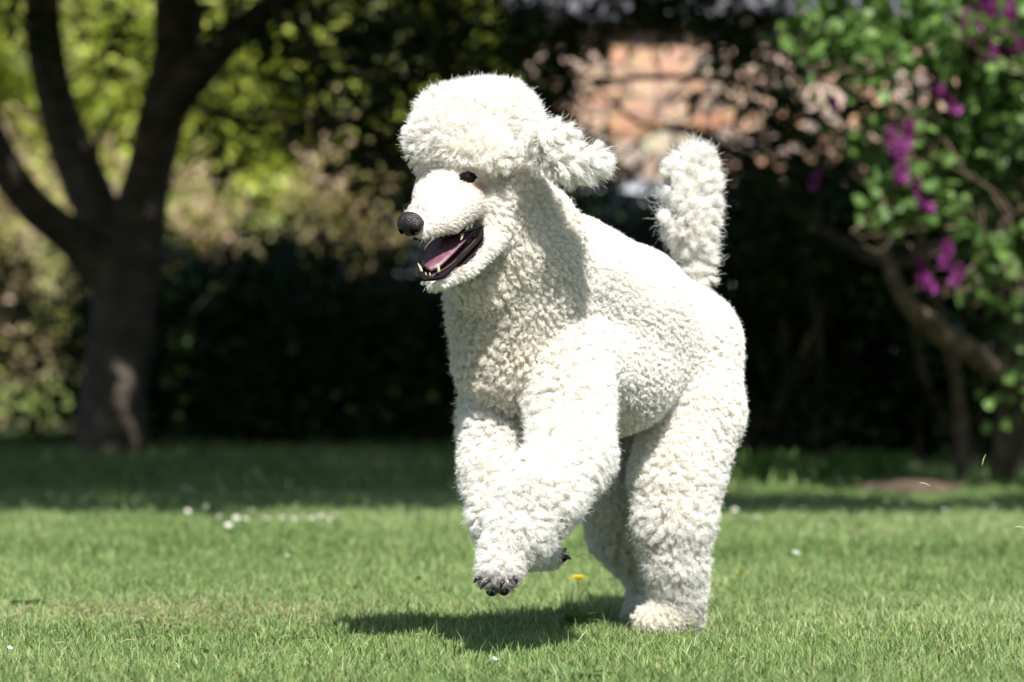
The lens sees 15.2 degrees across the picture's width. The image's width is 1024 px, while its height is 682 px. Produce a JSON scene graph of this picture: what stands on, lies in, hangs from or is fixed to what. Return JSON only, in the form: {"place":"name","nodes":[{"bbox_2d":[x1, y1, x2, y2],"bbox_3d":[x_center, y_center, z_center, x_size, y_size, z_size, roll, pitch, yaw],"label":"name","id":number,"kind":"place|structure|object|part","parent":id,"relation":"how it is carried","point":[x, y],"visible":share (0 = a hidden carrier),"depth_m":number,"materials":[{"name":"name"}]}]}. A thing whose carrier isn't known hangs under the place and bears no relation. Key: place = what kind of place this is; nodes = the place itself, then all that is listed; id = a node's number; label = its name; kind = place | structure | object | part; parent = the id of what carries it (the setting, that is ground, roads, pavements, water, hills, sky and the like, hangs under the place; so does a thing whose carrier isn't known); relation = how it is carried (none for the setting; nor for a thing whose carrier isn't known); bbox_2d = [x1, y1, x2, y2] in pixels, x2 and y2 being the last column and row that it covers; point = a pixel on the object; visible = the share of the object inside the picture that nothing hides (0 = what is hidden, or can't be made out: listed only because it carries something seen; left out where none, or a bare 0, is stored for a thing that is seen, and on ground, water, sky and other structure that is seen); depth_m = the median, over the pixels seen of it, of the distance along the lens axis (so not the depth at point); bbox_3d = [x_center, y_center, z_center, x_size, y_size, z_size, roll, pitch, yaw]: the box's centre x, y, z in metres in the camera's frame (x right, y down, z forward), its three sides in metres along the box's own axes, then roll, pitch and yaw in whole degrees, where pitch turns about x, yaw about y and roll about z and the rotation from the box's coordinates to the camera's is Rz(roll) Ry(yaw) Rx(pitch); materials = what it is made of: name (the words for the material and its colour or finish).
{"place":"outdoors","nodes":[
{"label":"outdoors","id":0,"kind":"place"},
{"bbox_2d":[0,558,986,678],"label":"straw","id":1,"kind":"object","parent":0,"point":[298,617],"visible":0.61,"depth_m":7.23,"materials":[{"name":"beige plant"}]},
{"bbox_2d":[0,0,988,429],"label":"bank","id":2,"kind":"structure","parent":0,"point":[6,376],"depth_m":27.29,"materials":[{"name":"plant"}]},
{"bbox_2d":[0,193,40,345],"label":"shrub","id":3,"kind":"object","parent":2,"relation":"on","point":[7,297],"visible":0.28,"depth_m":25.58,"materials":[{"name":"green plant"}]},
{"bbox_2d":[0,0,76,129],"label":"shrub","id":4,"kind":"object","parent":2,"relation":"on","point":[5,72],"visible":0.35,"depth_m":28.62,"materials":[{"name":"green plant"}]},
{"bbox_2d":[0,104,237,375],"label":"shrub","id":5,"kind":"object","parent":2,"relation":"on","point":[62,199],"visible":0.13,"depth_m":25.11,"materials":[{"name":"green plant"}]},
{"bbox_2d":[0,0,275,194],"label":"shrub","id":6,"kind":"object","parent":2,"relation":"on","point":[93,111],"visible":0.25,"depth_m":28.42,"materials":[{"name":"green plant"}]},
{"bbox_2d":[112,85,395,288],"bbox_3d":[-1.507,-0.611,25.262,2.171,2.226,1.528,0,0,0],"label":"shrub","id":7,"kind":"object","parent":2,"relation":"on","point":[327,197],"visible":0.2,"depth_m":25.04,"materials":[{"name":"green plant"}]},
{"bbox_2d":[150,0,489,221],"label":"shrub","id":8,"kind":"object","parent":2,"relation":"on","point":[263,174],"visible":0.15,"depth_m":27.64,"materials":[{"name":"green plant"}]},
{"bbox_2d":[297,143,413,292],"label":"shrub","id":9,"kind":"object","parent":2,"relation":"on","point":[396,238],"visible":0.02,"depth_m":25.26,"materials":[{"name":"green plant"}]},
{"bbox_2d":[331,0,525,161],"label":"shrub","id":10,"kind":"object","parent":2,"relation":"on","point":[493,61],"visible":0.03,"depth_m":28.54,"materials":[{"name":"green plant"}]},
{"bbox_2d":[0,421,1023,681],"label":"lawn","id":11,"kind":"structure","parent":0,"point":[308,589],"depth_m":7.93,"materials":[{"name":"green plant"}]},
{"bbox_2d":[8,596,53,604],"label":"weed","id":12,"kind":"object","parent":11,"relation":"on","point":[20,598],"visible":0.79,"depth_m":7.58,"materials":[{"name":"green plant"}]},
{"bbox_2d":[0,233,88,443],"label":"shrub","id":13,"kind":"object","parent":11,"relation":"on","point":[27,318],"visible":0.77,"depth_m":18.92,"materials":[{"name":"green plant"}]},
{"bbox_2d":[62,216,313,442],"bbox_3d":[-1.563,-0.039,19.395,1.382,1.332,1.446,0,0,0],"label":"shrub","id":14,"kind":"object","parent":11,"relation":"on","point":[170,248],"visible":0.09,"depth_m":19.33,"materials":[{"name":"green plant"}]},
{"bbox_2d":[193,647,232,653],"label":"weed","id":15,"kind":"object","parent":11,"relation":"on","point":[208,650],"visible":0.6,"depth_m":6.40,"materials":[{"name":"green plant"}]},
{"bbox_2d":[0,215,458,447],"bbox_3d":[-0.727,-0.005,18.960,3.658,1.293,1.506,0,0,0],"label":"hedge","id":16,"kind":"object","parent":11,"relation":"on","point":[392,360],"visible":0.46,"depth_m":18.78,"materials":[{"name":"green plant"}]},
{"bbox_2d":[164,198,443,441],"bbox_3d":[-1.093,-0.071,19.564,1.808,1.282,1.535,0,0,0],"label":"shrub","id":17,"kind":"object","parent":11,"relation":"on","point":[327,249],"visible":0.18,"depth_m":19.33,"materials":[{"name":"green plant"}]},
{"bbox_2d":[0,0,630,455],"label":"tree","id":18,"kind":"object","parent":11,"relation":"on","point":[106,242],"visible":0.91,"depth_m":17.23,"materials":[{"name":"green plant"}]},
{"bbox_2d":[340,582,363,587],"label":"weed","id":19,"kind":"object","parent":11,"relation":"on","point":[345,584],"visible":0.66,"depth_m":8.07,"materials":[{"name":"green plant"}]},
{"bbox_2d":[362,639,371,655],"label":"grass tuft","id":20,"kind":"object","parent":11,"relation":"on","point":[369,646],"visible":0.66,"depth_m":6.32,"materials":[{"name":"green plant"}]},
{"bbox_2d":[316,118,647,443],"bbox_3d":[-0.010,-0.275,19.394,1.649,1.697,1.407,0,0,41],"label":"shrub","id":21,"kind":"object","parent":11,"relation":"on","point":[391,231],"visible":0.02,"depth_m":19.37,"materials":[{"name":"green plant"}]},
{"bbox_2d":[511,645,524,667],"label":"grass tuft","id":22,"kind":"object","parent":11,"relation":"on","point":[517,656],"visible":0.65,"depth_m":6.16,"materials":[{"name":"green plant"}]},
{"bbox_2d":[396,73,748,636],"bbox_3d":[0.133,0.048,6.752,0.360,0.958,1.000,0,0,32],"label":"poodle","id":23,"kind":"object","parent":11,"relation":"on","point":[596,368],"visible":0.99,"depth_m":6.57,"materials":[{"name":"white fur"}]},
{"bbox_2d":[531,666,619,676],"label":"weed","id":24,"kind":"object","parent":11,"relation":"on","point":[569,668],"visible":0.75,"depth_m":5.97,"materials":[{"name":"green plant"}]},
{"bbox_2d":[565,588,585,611],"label":"grass tuft","id":25,"kind":"object","parent":11,"relation":"on","point":[575,609],"visible":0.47,"depth_m":7.13,"materials":[{"name":"green plant"}]},
{"bbox_2d":[569,575,586,598],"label":"dandelion","id":26,"kind":"object","parent":11,"relation":"on","point":[577,577],"visible":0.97,"depth_m":7.66,"materials":[{"name":"yellow plant"}]},
{"bbox_2d":[559,610,599,626],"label":"weed","id":27,"kind":"object","parent":11,"relation":"on","point":[571,616],"visible":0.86,"depth_m":6.98,"materials":[{"name":"green plant"}]},
{"bbox_2d":[594,637,612,658],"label":"grass tuft","id":28,"kind":"object","parent":11,"relation":"on","point":[597,649],"visible":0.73,"depth_m":6.28,"materials":[{"name":"green plant"}]},
{"bbox_2d":[541,154,772,259],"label":"shrub","id":29,"kind":"object","parent":11,"relation":"on","point":[595,202],"visible":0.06,"depth_m":18.93,"materials":[{"name":"green plant"}]},
{"bbox_2d":[390,179,990,431],"bbox_3d":[1.062,-0.176,21.490,3.758,1.412,1.820,0,0,0],"label":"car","id":30,"kind":"object","parent":11,"relation":"on","point":[635,185],"depth_m":20.80,"materials":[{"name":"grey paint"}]},
{"bbox_3d":[0.988,-0.636,20.800,1.273,0.368,0.050,0,0,0],"label":"window","id":31,"kind":"part","parent":30,"relation":"part of","materials":[{"name":"glass"}]},
{"bbox_2d":[447,0,1023,460],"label":"tree","id":32,"kind":"object","parent":11,"relation":"on","point":[797,168],"visible":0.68,"depth_m":15.53,"materials":[{"name":"green plant"}]},
{"bbox_2d":[594,128,911,463],"bbox_3d":[0.989,-0.133,16.450,1.616,1.568,1.605,0,0,0],"label":"shrub","id":33,"kind":"object","parent":11,"relation":"on","point":[769,432],"visible":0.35,"depth_m":16.19,"materials":[{"name":"green plant"}]},
{"bbox_2d":[506,0,1023,239],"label":"outbuilding","id":34,"kind":"structure","parent":11,"relation":"on","point":[638,61],"depth_m":24.00,"materials":[{"name":"brick"}]},
{"bbox_2d":[730,446,811,486],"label":"grass tuft","id":35,"kind":"object","parent":11,"relation":"on","point":[759,465],"visible":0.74,"depth_m":13.86,"materials":[{"name":"green plant"}]},
{"bbox_2d":[620,113,1002,460],"bbox_3d":[1.327,-0.215,16.643,2.015,1.574,1.786,0,0,0],"label":"shrub","id":36,"kind":"object","parent":11,"relation":"on","point":[893,344],"visible":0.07,"depth_m":16.43,"materials":[{"name":"green plant"}]},
{"bbox_2d":[632,122,1001,452],"bbox_3d":[2.220,-0.215,17.701,3.375,1.610,1.550,0,0,0],"label":"hedge","id":37,"kind":"object","parent":11,"relation":"on","point":[646,206],"visible":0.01,"depth_m":17.66,"materials":[{"name":"green plant"}]},
{"bbox_2d":[803,447,885,487],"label":"grass tuft","id":38,"kind":"object","parent":11,"relation":"on","point":[846,469],"visible":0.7,"depth_m":13.84,"materials":[{"name":"green plant"}]},
{"bbox_2d":[724,136,1023,463],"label":"shrub","id":39,"kind":"object","parent":11,"relation":"on","point":[914,392],"visible":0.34,"depth_m":16.13,"materials":[{"name":"green plant"}]},
{"bbox_2d":[756,0,1023,484],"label":"lilac bush","id":40,"kind":"object","parent":11,"relation":"on","point":[991,34],"visible":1,"depth_m":12.99,"materials":[{"name":"green plant"}]},
{"bbox_2d":[843,447,941,481],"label":"grass tuft","id":41,"kind":"object","parent":11,"relation":"on","point":[894,465],"visible":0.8,"depth_m":13.86,"materials":[{"name":"green plant"}]},
{"bbox_2d":[855,480,964,494],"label":"soil","id":42,"kind":"structure","parent":11,"relation":"on","point":[912,485],"depth_m":13.14,"materials":[{"name":"brown soil"}]},
{"bbox_2d":[866,105,1021,459],"bbox_3d":[2.333,-0.272,16.352,1.657,1.682,1.654,0,0,0],"label":"shrub","id":43,"kind":"object","parent":11,"relation":"on","point":[922,409],"visible":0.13,"depth_m":16.21,"materials":[{"name":"green plant"}]}
]}

